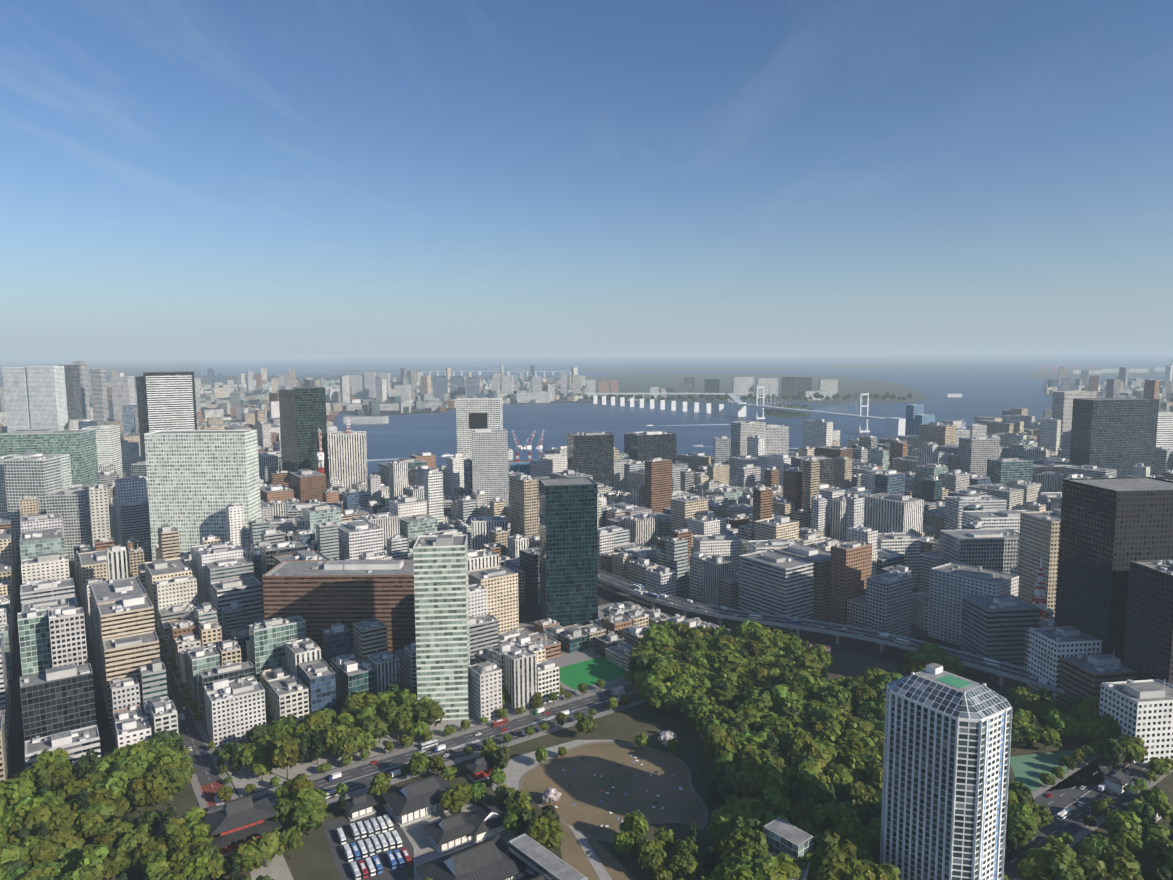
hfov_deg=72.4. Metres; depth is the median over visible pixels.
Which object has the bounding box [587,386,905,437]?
rainbow bridge
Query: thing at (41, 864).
tree
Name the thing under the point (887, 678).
tree
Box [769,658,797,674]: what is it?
tree
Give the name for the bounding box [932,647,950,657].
tree
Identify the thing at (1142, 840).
town house
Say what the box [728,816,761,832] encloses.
tree
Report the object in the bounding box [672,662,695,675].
tree
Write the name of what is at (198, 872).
tree
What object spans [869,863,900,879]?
tree
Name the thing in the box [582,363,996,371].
breakwater land
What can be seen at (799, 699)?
tree
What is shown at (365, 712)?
tree
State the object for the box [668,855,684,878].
tree
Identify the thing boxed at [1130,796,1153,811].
tree
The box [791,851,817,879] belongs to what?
tree
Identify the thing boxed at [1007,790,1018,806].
tree
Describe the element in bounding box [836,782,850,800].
tree
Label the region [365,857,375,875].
bus
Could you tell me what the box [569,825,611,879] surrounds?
garden strip path
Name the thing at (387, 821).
bus
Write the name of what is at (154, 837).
tree
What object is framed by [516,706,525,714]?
tree
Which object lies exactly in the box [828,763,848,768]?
tree
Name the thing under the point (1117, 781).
house
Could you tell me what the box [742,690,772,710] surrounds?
tree
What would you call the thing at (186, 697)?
tree
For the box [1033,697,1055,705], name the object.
tree
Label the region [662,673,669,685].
tree
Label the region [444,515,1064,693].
expressway viaduct
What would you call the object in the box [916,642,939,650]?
tree
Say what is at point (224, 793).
tree
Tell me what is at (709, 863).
tree
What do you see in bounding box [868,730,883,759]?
tree
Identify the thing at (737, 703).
tree
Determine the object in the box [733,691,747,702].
tree
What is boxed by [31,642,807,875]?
hibiya avenue
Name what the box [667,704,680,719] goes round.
tree
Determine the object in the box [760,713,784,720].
tree
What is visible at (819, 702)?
tree
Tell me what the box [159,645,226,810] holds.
daimon street
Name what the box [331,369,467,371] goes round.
gate bridge land
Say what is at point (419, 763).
tree
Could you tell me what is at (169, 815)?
tree
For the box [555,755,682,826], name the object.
picnic blankets
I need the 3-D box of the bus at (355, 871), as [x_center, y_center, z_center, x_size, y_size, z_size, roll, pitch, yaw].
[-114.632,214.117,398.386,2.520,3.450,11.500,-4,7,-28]
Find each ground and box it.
[0,351,1172,843]
[112,651,1096,879]
[519,602,627,707]
[1047,772,1172,879]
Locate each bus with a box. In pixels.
[325,789,338,798]
[337,827,345,844]
[343,844,352,861]
[350,823,359,839]
[351,842,360,859]
[351,861,360,879]
[357,821,366,837]
[358,840,367,857]
[358,859,368,878]
[364,820,373,836]
[365,838,374,855]
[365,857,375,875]
[370,818,379,833]
[371,835,380,852]
[372,855,382,873]
[377,816,386,832]
[378,833,387,850]
[383,814,393,830]
[385,832,394,848]
[386,851,396,868]
[392,830,401,847]
[394,849,404,867]
[400,847,411,865]
[420,739,437,748]
[492,718,507,726]
[633,584,640,589]
[649,592,658,597]
[748,614,760,618]
[788,619,801,624]
[895,638,909,644]
[983,658,999,665]
[1057,807,1071,820]
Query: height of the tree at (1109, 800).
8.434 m
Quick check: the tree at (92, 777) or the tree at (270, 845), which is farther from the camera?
the tree at (92, 777)
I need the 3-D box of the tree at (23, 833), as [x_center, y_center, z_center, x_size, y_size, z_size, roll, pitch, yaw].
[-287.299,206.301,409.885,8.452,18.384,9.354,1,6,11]
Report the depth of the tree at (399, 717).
529.82 m
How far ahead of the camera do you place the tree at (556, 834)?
410.43 m
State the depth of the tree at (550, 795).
457.96 m
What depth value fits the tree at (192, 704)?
583.64 m
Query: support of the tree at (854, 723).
on the ground at (134, 367)
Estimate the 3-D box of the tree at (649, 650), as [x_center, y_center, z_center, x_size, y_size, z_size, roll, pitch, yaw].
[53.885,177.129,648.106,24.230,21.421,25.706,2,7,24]
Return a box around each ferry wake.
[367,456,441,460]
[660,424,729,425]
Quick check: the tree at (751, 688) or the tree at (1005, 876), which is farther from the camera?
the tree at (751, 688)
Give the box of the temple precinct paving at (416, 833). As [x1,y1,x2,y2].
[402,801,516,879]
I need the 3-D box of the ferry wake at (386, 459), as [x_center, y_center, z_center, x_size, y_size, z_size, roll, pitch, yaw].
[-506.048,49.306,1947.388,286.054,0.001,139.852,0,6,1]
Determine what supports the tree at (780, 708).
on the ground at (134, 367)
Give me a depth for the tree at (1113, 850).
388.17 m
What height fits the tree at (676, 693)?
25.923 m
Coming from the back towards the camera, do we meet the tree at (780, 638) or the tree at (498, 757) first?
the tree at (780, 638)
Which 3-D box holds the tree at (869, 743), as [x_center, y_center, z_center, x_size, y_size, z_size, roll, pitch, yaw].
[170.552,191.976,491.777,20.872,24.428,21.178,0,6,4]
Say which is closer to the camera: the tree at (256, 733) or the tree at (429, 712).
the tree at (256, 733)
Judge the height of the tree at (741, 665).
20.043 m
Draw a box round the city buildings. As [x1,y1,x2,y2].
[0,358,1172,879]
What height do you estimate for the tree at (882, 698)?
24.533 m
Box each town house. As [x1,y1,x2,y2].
[1104,789,1160,831]
[1141,823,1170,841]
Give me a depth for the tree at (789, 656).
632.92 m
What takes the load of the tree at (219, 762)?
on the ground at (134, 367)
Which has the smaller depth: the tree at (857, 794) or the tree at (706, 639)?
the tree at (857, 794)
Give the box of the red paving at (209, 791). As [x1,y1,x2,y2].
[199,780,231,806]
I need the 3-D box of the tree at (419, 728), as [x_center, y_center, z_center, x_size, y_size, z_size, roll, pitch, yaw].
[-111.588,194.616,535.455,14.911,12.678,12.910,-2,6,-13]
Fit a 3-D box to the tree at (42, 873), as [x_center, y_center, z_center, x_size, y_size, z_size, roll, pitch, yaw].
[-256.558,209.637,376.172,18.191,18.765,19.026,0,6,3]
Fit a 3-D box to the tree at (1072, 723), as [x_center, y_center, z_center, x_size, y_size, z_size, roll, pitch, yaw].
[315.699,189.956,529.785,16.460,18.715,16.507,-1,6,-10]
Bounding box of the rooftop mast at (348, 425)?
[346,418,350,432]
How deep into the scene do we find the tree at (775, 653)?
640.88 m
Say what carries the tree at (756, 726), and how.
on the ground at (134, 367)
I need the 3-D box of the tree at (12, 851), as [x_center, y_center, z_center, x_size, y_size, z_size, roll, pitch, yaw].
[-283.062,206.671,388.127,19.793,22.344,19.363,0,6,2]
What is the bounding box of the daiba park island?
[764,411,810,417]
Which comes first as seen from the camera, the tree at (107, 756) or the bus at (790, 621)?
the tree at (107, 756)
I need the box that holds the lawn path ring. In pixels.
[518,741,708,842]
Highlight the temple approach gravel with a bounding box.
[250,854,293,879]
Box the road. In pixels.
[1004,756,1150,879]
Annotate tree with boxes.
[0,776,38,808]
[0,805,3,820]
[0,806,13,816]
[0,814,25,835]
[0,825,5,846]
[0,842,30,870]
[0,867,7,879]
[2,867,31,879]
[4,831,10,843]
[5,859,31,874]
[6,800,53,841]
[10,794,44,816]
[10,838,21,845]
[13,772,21,778]
[17,828,29,840]
[18,865,56,879]
[20,767,38,788]
[21,836,42,866]
[26,861,60,876]
[27,838,60,865]
[30,747,73,774]
[34,759,77,794]
[36,791,65,806]
[36,821,47,836]
[39,783,49,796]
[39,827,86,864]
[45,810,78,834]
[49,799,71,815]
[54,841,82,860]
[54,866,61,878]
[55,778,89,803]
[55,867,84,879]
[58,853,77,873]
[68,785,115,813]
[70,844,108,870]
[72,749,101,779]
[74,809,104,844]
[76,800,116,822]
[77,791,90,810]
[77,844,108,870]
[78,863,111,879]
[79,759,116,778]
[83,771,107,788]
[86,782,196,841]
[92,775,110,788]
[92,830,120,849]
[94,819,121,837]
[101,748,116,759]
[103,848,130,879]
[105,760,116,774]
[106,771,133,798]
[106,793,135,822]
[110,770,141,776]
[111,744,130,760]
[112,764,120,770]
[114,822,134,838]
[116,829,148,857]
[117,753,147,773]
[118,872,127,879]
[120,740,160,757]
[122,810,135,828]
[128,772,166,808]
[131,823,153,836]
[132,846,148,870]
[133,839,169,869]
[134,807,162,834]
[135,747,161,768]
[140,848,167,872]
[143,731,175,747]
[143,835,158,844]
[143,858,171,879]
[147,748,184,771]
[147,762,175,774]
[149,868,176,879]
[151,730,184,750]
[156,746,182,759]
[156,815,186,852]
[158,768,186,805]
[160,870,186,879]
[161,806,175,818]
[161,807,175,833]
[162,647,167,654]
[163,760,192,794]
[166,813,173,823]
[169,841,202,873]
[176,818,212,846]
[180,747,190,756]
[181,854,209,879]
[182,688,188,694]
[182,694,190,699]
[182,806,206,823]
[183,756,192,762]
[187,700,196,708]
[189,841,219,878]
[190,767,195,773]
[193,713,201,720]
[201,852,231,879]
[208,740,215,750]
[212,749,218,756]
[216,758,223,766]
[217,785,233,803]
[219,742,245,762]
[219,765,227,774]
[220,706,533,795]
[224,776,232,784]
[228,742,241,774]
[229,857,244,879]
[230,843,262,875]
[237,743,250,769]
[240,745,261,772]
[244,784,255,793]
[245,724,267,743]
[245,827,284,866]
[250,734,277,760]
[250,759,272,780]
[256,875,273,879]
[266,716,296,739]
[269,744,284,768]
[269,776,279,786]
[270,733,276,761]
[271,734,300,779]
[271,798,295,829]
[273,781,291,798]
[280,826,303,858]
[284,714,296,725]
[286,773,314,798]
[290,811,306,831]
[291,787,326,812]
[292,802,326,834]
[293,720,319,736]
[293,733,309,752]
[296,738,307,764]
[298,727,324,761]
[302,710,330,732]
[309,731,322,764]
[317,762,330,773]
[319,724,334,751]
[322,708,337,721]
[322,724,346,757]
[324,711,333,727]
[330,726,363,755]
[333,712,359,727]
[335,782,347,795]
[338,789,346,814]
[339,707,357,714]
[341,754,352,766]
[344,692,373,708]
[354,704,377,727]
[355,690,379,709]
[356,728,370,751]
[359,715,386,738]
[360,750,369,760]
[361,733,377,750]
[368,772,390,799]
[376,691,393,713]
[378,699,396,717]
[378,716,390,742]
[384,740,394,750]
[385,682,406,692]
[386,704,412,741]
[391,690,403,705]
[393,704,415,724]
[397,689,417,706]
[398,734,413,748]
[400,763,409,777]
[408,720,429,740]
[408,752,429,779]
[412,690,433,710]
[414,700,444,729]
[421,731,432,741]
[429,754,444,772]
[439,786,465,814]
[440,765,456,782]
[443,726,456,735]
[452,782,473,806]
[460,719,469,730]
[463,745,472,757]
[469,781,486,804]
[480,716,487,723]
[480,743,496,760]
[482,737,494,745]
[488,768,506,786]
[489,742,508,757]
[490,747,508,769]
[494,783,516,801]
[496,708,507,718]
[501,787,509,805]
[502,686,507,706]
[502,808,521,837]
[503,733,511,744]
[504,789,534,810]
[506,693,510,703]
[515,795,519,805]
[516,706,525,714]
[516,807,532,836]
[524,726,534,737]
[526,816,550,844]
[531,698,542,707]
[532,692,542,700]
[535,746,548,765]
[537,805,559,822]
[537,816,563,849]
[540,721,549,732]
[541,788,561,803]
[548,692,557,704]
[555,712,566,727]
[557,746,566,756]
[559,685,564,695]
[565,691,571,697]
[575,711,582,719]
[575,715,596,739]
[577,683,587,693]
[589,708,595,714]
[596,679,604,690]
[607,697,617,708]
[612,688,625,697]
[614,830,635,855]
[619,821,637,840]
[620,694,631,704]
[623,671,630,681]
[623,809,648,842]
[628,648,651,671]
[628,653,650,671]
[629,642,653,653]
[629,670,641,684]
[633,678,646,702]
[633,836,645,851]
[634,733,647,747]
[635,671,648,681]
[638,838,668,870]
[640,629,675,652]
[640,674,664,696]
[644,623,668,633]
[644,647,653,653]
[645,681,673,715]
[647,662,671,676]
[648,651,668,659]
[651,656,673,668]
[652,658,676,675]
[652,864,674,879]
[653,826,676,850]
[657,682,692,715]
[658,649,674,655]
[658,730,675,747]
[659,644,680,654]
[661,620,674,629]
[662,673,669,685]
[667,628,677,635]
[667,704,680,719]
[667,738,679,752]
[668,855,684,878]
[669,672,689,685]
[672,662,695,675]
[673,635,681,640]
[674,622,690,638]
[674,639,686,650]
[674,837,697,857]
[675,652,691,665]
[677,854,700,879]
[680,639,697,650]
[681,673,698,688]
[682,694,712,721]
[684,630,703,639]
[685,638,707,652]
[686,627,699,638]
[686,648,705,659]
[687,394,694,398]
[687,688,701,696]
[687,822,698,857]
[690,654,708,669]
[690,672,707,679]
[691,684,716,700]
[694,666,706,675]
[694,712,715,731]
[696,677,711,687]
[697,626,710,633]
[701,719,729,744]
[701,876,715,879]
[702,635,714,647]
[702,714,713,739]
[702,726,736,762]
[703,651,721,666]
[703,846,716,875]
[704,672,717,678]
[705,775,729,807]
[706,651,727,670]
[706,694,718,704]
[706,807,737,835]
[707,684,738,707]
[708,677,721,687]
[708,703,715,713]
[709,635,726,646]
[709,655,716,669]
[710,864,724,879]
[713,627,729,637]
[713,640,739,651]
[713,704,724,710]
[713,750,737,772]
[713,833,724,850]
[715,707,735,724]
[716,663,733,673]
[716,765,725,776]
[718,669,738,689]
[718,833,737,861]
[719,654,747,665]
[719,849,754,871]
[721,680,728,708]
[721,795,741,808]
[721,860,754,879]
[723,650,738,655]
[724,763,737,777]
[724,796,766,827]
[726,635,738,644]
[726,666,747,685]
[726,828,755,849]
[727,727,737,737]
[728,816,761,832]
[729,699,752,712]
[729,714,751,731]
[730,630,735,637]
[730,722,744,734]
[732,663,751,671]
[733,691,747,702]
[733,729,764,752]
[733,764,749,798]
[734,637,746,648]
[734,648,747,657]
[734,704,758,717]
[734,768,764,798]
[735,619,760,636]
[736,741,746,757]
[737,748,761,761]
[737,825,770,852]
[737,845,763,859]
[738,851,769,879]
[739,754,762,798]
[741,627,756,641]
[741,666,771,688]
[741,712,765,723]
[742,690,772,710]
[742,743,760,753]
[743,640,762,659]
[744,655,757,668]
[747,393,753,401]
[747,686,762,693]
[751,720,764,732]
[751,728,770,748]
[752,648,770,656]
[753,808,767,828]
[754,627,773,646]
[754,852,800,879]
[755,653,775,665]
[756,727,774,739]
[756,761,789,797]
[757,679,775,689]
[758,749,785,773]
[758,786,792,818]
[759,687,771,694]
[759,710,778,716]
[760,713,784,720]
[761,811,788,831]
[762,719,793,742]
[763,737,788,757]
[764,646,785,659]
[765,666,788,680]
[769,629,790,649]
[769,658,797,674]
[769,684,796,713]
[771,681,802,698]
[772,651,784,657]
[773,671,804,690]
[774,645,785,652]
[775,697,804,716]
[778,727,804,742]
[780,706,801,717]
[782,726,813,753]
[783,695,808,709]
[783,756,789,767]
[783,766,802,786]
[784,713,809,731]
[784,805,793,819]
[785,643,808,657]
[785,652,795,661]
[785,772,797,801]
[786,742,829,767]
[787,632,801,646]
[788,754,795,766]
[788,804,813,823]
[791,761,830,800]
[791,820,815,831]
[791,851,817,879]
[794,658,823,677]
[795,755,825,775]
[796,653,819,661]
[796,668,813,675]
[796,671,823,699]
[800,710,819,730]
[801,639,810,645]
[801,829,816,850]
[803,702,825,713]
[804,695,815,701]
[804,829,822,855]
[806,708,825,721]
[807,783,836,805]
[807,866,817,879]
[809,719,814,731]
[810,644,832,666]
[810,721,835,736]
[810,802,841,831]
[811,700,827,707]
[812,844,846,866]
[813,392,818,400]
[813,736,822,743]
[813,851,853,879]
[814,740,840,766]
[815,689,834,707]
[816,726,842,742]
[819,666,828,680]
[820,824,863,859]
[821,680,828,687]
[821,704,847,737]
[821,816,832,833]
[823,684,851,705]
[823,766,832,776]
[826,764,852,802]
[828,679,841,686]
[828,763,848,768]
[831,801,853,813]
[832,742,853,763]
[834,675,847,686]
[835,733,869,754]
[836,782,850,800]
[837,702,854,716]
[838,802,858,814]
[838,811,862,839]
[840,687,852,700]
[841,712,849,720]
[841,716,871,736]
[841,752,865,779]
[841,781,874,810]
[841,856,876,879]
[843,767,859,781]
[844,678,859,690]
[845,729,864,735]
[850,705,855,716]
[851,684,876,704]
[851,695,857,714]
[852,686,877,707]
[854,802,881,827]
[855,676,864,685]
[855,708,862,716]
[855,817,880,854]
[856,840,868,850]
[857,731,881,759]
[857,847,873,861]
[858,754,880,781]
[858,791,881,805]
[859,701,882,714]
[859,859,874,872]
[862,711,878,722]
[862,783,877,793]
[864,666,885,686]
[865,755,880,777]
[865,763,882,789]
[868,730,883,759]
[869,721,877,731]
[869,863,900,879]
[872,393,879,398]
[872,686,882,694]
[873,681,885,688]
[873,721,884,732]
[876,688,885,699]
[876,694,885,707]
[877,707,884,720]
[878,670,902,681]
[880,673,900,682]
[903,651,915,663]
[905,658,928,675]
[911,652,933,661]
[915,647,934,654]
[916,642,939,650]
[927,653,942,661]
[928,658,954,670]
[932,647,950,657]
[941,654,964,672]
[943,660,961,674]
[1003,873,1010,879]
[1005,825,1020,842]
[1005,826,1019,858]
[1006,804,1037,829]
[1006,815,1037,848]
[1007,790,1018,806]
[1008,686,1039,709]
[1008,781,1024,789]
[1011,727,1025,751]
[1012,708,1036,718]
[1012,714,1031,728]
[1012,801,1040,826]
[1013,789,1026,803]
[1015,857,1046,879]
[1016,785,1034,802]
[1018,723,1039,746]
[1024,700,1055,716]
[1026,847,1045,865]
[1027,802,1053,827]
[1029,717,1044,743]
[1033,688,1054,701]
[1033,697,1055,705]
[1033,726,1061,748]
[1037,709,1051,726]
[1039,772,1055,786]
[1040,690,1048,702]
[1040,845,1076,873]
[1042,707,1072,737]
[1043,841,1076,856]
[1044,853,1085,879]
[1045,834,1062,844]
[1051,766,1065,779]
[1055,702,1073,715]
[1058,755,1076,769]
[1059,832,1072,844]
[1060,713,1074,741]
[1070,702,1100,741]
[1070,716,1083,740]
[1071,749,1085,766]
[1076,855,1108,879]
[1077,834,1108,859]
[1079,718,1109,740]
[1080,695,1099,712]
[1080,745,1096,760]
[1081,815,1096,826]
[1090,739,1103,754]
[1090,799,1111,820]
[1090,855,1106,867]
[1091,833,1117,845]
[1098,738,1125,770]
[1100,841,1134,867]
[1101,714,1120,739]
[1103,874,1121,879]
[1105,797,1116,803]
[1105,809,1145,836]
[1106,856,1143,879]
[1108,821,1141,839]
[1111,827,1145,858]
[1114,737,1144,766]
[1120,735,1147,763]
[1122,783,1138,793]
[1126,799,1155,823]
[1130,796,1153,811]
[1134,777,1147,789]
[1138,803,1151,831]
[1139,786,1168,812]
[1143,770,1157,783]
[1143,835,1161,865]
[1143,865,1172,879]
[1144,824,1172,840]
[1146,834,1172,866]
[1147,757,1171,777]
[1155,802,1172,823]
[1162,757,1172,769]
[1165,857,1172,876]
[1168,814,1172,828]
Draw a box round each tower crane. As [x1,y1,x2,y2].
[512,431,522,461]
[523,430,534,461]
[536,430,543,455]
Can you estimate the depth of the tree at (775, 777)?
443.52 m
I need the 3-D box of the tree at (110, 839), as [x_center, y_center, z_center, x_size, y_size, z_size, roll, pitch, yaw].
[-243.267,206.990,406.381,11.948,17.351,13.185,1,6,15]
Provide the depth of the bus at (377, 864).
401.59 m
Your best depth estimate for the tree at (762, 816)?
411.68 m
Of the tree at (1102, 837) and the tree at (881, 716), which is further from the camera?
the tree at (881, 716)
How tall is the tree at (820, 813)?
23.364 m
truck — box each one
[328,772,341,780]
[391,769,402,777]
[434,744,445,751]
[534,707,544,713]
[561,710,571,714]
[879,632,888,636]
[1038,678,1049,684]
[1098,783,1107,791]
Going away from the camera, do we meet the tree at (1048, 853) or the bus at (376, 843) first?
the tree at (1048, 853)
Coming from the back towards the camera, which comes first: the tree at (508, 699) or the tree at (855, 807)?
the tree at (508, 699)
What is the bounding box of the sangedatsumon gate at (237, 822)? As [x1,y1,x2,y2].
[203,794,281,856]
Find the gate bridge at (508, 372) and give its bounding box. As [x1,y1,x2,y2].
[422,363,570,376]
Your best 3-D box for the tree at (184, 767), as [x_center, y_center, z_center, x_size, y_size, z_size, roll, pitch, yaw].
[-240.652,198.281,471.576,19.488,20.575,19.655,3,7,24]
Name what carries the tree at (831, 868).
on the ground at (134, 367)
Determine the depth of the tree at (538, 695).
585.04 m
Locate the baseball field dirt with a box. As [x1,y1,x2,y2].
[827,661,899,679]
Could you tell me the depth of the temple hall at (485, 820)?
430.87 m
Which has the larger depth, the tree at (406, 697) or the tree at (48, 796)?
the tree at (406, 697)
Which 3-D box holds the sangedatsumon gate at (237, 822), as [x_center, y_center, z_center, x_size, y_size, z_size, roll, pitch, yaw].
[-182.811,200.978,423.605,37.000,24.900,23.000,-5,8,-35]
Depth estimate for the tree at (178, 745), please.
500.30 m
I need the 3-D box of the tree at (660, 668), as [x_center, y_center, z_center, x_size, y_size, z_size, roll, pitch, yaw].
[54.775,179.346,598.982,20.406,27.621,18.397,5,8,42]
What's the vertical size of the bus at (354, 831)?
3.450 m
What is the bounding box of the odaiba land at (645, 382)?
[583,373,927,402]
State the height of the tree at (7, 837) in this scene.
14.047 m
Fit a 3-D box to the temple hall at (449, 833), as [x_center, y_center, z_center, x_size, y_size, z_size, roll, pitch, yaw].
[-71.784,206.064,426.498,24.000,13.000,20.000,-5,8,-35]
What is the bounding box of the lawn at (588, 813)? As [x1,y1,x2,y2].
[523,743,703,839]
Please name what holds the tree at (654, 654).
on the ground at (134, 367)
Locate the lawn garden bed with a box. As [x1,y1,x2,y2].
[620,823,714,848]
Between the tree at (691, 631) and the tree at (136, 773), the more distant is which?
the tree at (691, 631)
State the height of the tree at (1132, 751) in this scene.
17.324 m
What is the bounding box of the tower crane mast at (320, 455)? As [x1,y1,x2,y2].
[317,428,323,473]
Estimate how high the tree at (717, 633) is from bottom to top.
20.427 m
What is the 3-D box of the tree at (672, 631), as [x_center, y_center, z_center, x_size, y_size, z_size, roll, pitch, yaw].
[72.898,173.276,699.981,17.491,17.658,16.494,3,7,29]
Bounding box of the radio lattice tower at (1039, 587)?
[1031,558,1048,623]
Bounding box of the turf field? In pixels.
[559,656,626,689]
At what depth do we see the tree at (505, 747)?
502.77 m
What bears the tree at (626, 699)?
on the ground at (134, 367)
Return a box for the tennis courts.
[1010,749,1103,791]
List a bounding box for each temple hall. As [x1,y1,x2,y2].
[344,793,377,821]
[381,774,450,826]
[423,812,474,854]
[464,802,508,843]
[517,874,544,879]
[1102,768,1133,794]
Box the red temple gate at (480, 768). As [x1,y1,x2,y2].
[465,755,493,782]
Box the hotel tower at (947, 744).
[880,663,1012,879]
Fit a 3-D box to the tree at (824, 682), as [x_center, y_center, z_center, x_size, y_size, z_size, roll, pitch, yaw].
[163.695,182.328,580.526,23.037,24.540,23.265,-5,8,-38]
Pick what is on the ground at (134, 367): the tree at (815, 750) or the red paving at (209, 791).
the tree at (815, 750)
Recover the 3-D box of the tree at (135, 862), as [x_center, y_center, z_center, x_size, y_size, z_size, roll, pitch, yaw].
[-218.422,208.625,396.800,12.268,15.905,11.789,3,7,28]
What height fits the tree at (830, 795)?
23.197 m
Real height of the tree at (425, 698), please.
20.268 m
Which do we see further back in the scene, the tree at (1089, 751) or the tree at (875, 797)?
the tree at (1089, 751)
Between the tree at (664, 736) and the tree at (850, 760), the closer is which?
the tree at (850, 760)
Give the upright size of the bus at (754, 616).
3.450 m
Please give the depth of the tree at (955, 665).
618.79 m
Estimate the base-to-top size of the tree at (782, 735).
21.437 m
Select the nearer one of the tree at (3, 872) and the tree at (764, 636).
the tree at (3, 872)
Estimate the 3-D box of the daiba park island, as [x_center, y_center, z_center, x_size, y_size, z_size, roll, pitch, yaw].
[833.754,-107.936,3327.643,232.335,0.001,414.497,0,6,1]
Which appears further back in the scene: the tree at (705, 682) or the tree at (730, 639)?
the tree at (730, 639)
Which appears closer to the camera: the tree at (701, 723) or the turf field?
the tree at (701, 723)
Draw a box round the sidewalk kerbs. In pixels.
[82,536,1172,879]
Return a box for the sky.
[0,0,1172,356]
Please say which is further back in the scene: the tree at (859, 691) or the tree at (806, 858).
the tree at (859, 691)
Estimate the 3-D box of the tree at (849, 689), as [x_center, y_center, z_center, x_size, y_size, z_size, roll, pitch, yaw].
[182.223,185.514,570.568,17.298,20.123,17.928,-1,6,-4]
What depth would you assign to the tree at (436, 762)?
486.06 m
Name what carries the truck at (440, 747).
on the hibiya avenue
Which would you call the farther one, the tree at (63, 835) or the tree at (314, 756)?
the tree at (314, 756)
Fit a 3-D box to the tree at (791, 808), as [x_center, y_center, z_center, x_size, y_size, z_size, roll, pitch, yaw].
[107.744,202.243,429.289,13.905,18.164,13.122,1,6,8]
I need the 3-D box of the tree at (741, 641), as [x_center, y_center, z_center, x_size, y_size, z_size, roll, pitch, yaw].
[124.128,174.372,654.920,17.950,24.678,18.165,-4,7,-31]
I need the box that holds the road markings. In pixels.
[159,646,1144,861]
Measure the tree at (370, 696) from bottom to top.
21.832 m
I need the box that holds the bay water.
[200,357,1172,476]
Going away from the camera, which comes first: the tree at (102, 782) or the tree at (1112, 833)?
the tree at (1112, 833)
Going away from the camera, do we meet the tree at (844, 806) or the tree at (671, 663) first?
the tree at (844, 806)
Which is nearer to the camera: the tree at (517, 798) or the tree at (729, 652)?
the tree at (517, 798)
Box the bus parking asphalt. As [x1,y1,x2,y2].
[323,808,413,879]
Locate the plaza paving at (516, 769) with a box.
[492,740,613,790]
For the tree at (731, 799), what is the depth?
430.39 m
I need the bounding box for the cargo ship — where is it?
[958,419,965,425]
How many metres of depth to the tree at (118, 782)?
445.25 m
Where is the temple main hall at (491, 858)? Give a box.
[416,835,526,879]
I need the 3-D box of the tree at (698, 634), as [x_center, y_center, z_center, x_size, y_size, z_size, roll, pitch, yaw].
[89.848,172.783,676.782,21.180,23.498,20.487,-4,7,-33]
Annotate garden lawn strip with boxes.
[558,822,636,879]
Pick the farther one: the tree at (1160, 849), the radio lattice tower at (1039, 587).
the radio lattice tower at (1039, 587)
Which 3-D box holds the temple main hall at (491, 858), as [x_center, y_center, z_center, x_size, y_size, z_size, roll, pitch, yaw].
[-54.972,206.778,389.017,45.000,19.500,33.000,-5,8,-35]
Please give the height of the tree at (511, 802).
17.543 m
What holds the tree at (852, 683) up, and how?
on the ground at (134, 367)
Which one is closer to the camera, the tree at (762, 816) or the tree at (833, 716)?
the tree at (762, 816)
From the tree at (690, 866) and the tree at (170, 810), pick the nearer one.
the tree at (690, 866)
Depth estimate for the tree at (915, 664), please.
611.02 m
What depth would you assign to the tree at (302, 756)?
502.53 m
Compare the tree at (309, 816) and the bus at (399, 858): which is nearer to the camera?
the bus at (399, 858)
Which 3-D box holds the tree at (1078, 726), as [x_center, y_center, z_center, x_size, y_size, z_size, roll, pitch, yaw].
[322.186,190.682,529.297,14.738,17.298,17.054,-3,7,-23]
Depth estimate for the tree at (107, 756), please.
482.15 m
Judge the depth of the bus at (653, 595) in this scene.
803.30 m
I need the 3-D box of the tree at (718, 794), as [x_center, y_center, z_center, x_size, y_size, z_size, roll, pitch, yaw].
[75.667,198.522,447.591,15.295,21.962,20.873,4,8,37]
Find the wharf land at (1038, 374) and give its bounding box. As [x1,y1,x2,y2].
[1029,368,1172,378]
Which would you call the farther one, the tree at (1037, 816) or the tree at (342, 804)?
the tree at (342, 804)
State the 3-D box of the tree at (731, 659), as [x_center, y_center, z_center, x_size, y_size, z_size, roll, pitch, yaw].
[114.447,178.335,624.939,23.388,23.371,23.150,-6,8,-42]
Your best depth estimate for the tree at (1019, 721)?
522.67 m
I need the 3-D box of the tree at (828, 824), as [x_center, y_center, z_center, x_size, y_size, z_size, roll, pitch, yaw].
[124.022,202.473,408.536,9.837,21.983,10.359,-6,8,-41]
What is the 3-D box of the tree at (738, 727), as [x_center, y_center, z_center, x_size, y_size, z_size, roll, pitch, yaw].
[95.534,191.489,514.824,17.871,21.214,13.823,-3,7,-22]
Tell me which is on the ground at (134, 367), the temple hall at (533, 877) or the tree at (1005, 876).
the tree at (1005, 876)
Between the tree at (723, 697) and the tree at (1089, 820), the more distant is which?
the tree at (723, 697)
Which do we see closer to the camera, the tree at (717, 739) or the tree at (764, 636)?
the tree at (717, 739)
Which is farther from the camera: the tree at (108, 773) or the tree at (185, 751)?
the tree at (185, 751)
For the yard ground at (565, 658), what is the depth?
676.60 m
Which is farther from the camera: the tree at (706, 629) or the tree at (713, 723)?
the tree at (706, 629)
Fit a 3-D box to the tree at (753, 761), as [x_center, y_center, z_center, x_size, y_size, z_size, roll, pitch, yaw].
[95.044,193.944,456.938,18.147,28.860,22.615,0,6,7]
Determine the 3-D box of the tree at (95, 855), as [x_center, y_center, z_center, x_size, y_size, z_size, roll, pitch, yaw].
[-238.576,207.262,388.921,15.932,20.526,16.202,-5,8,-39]

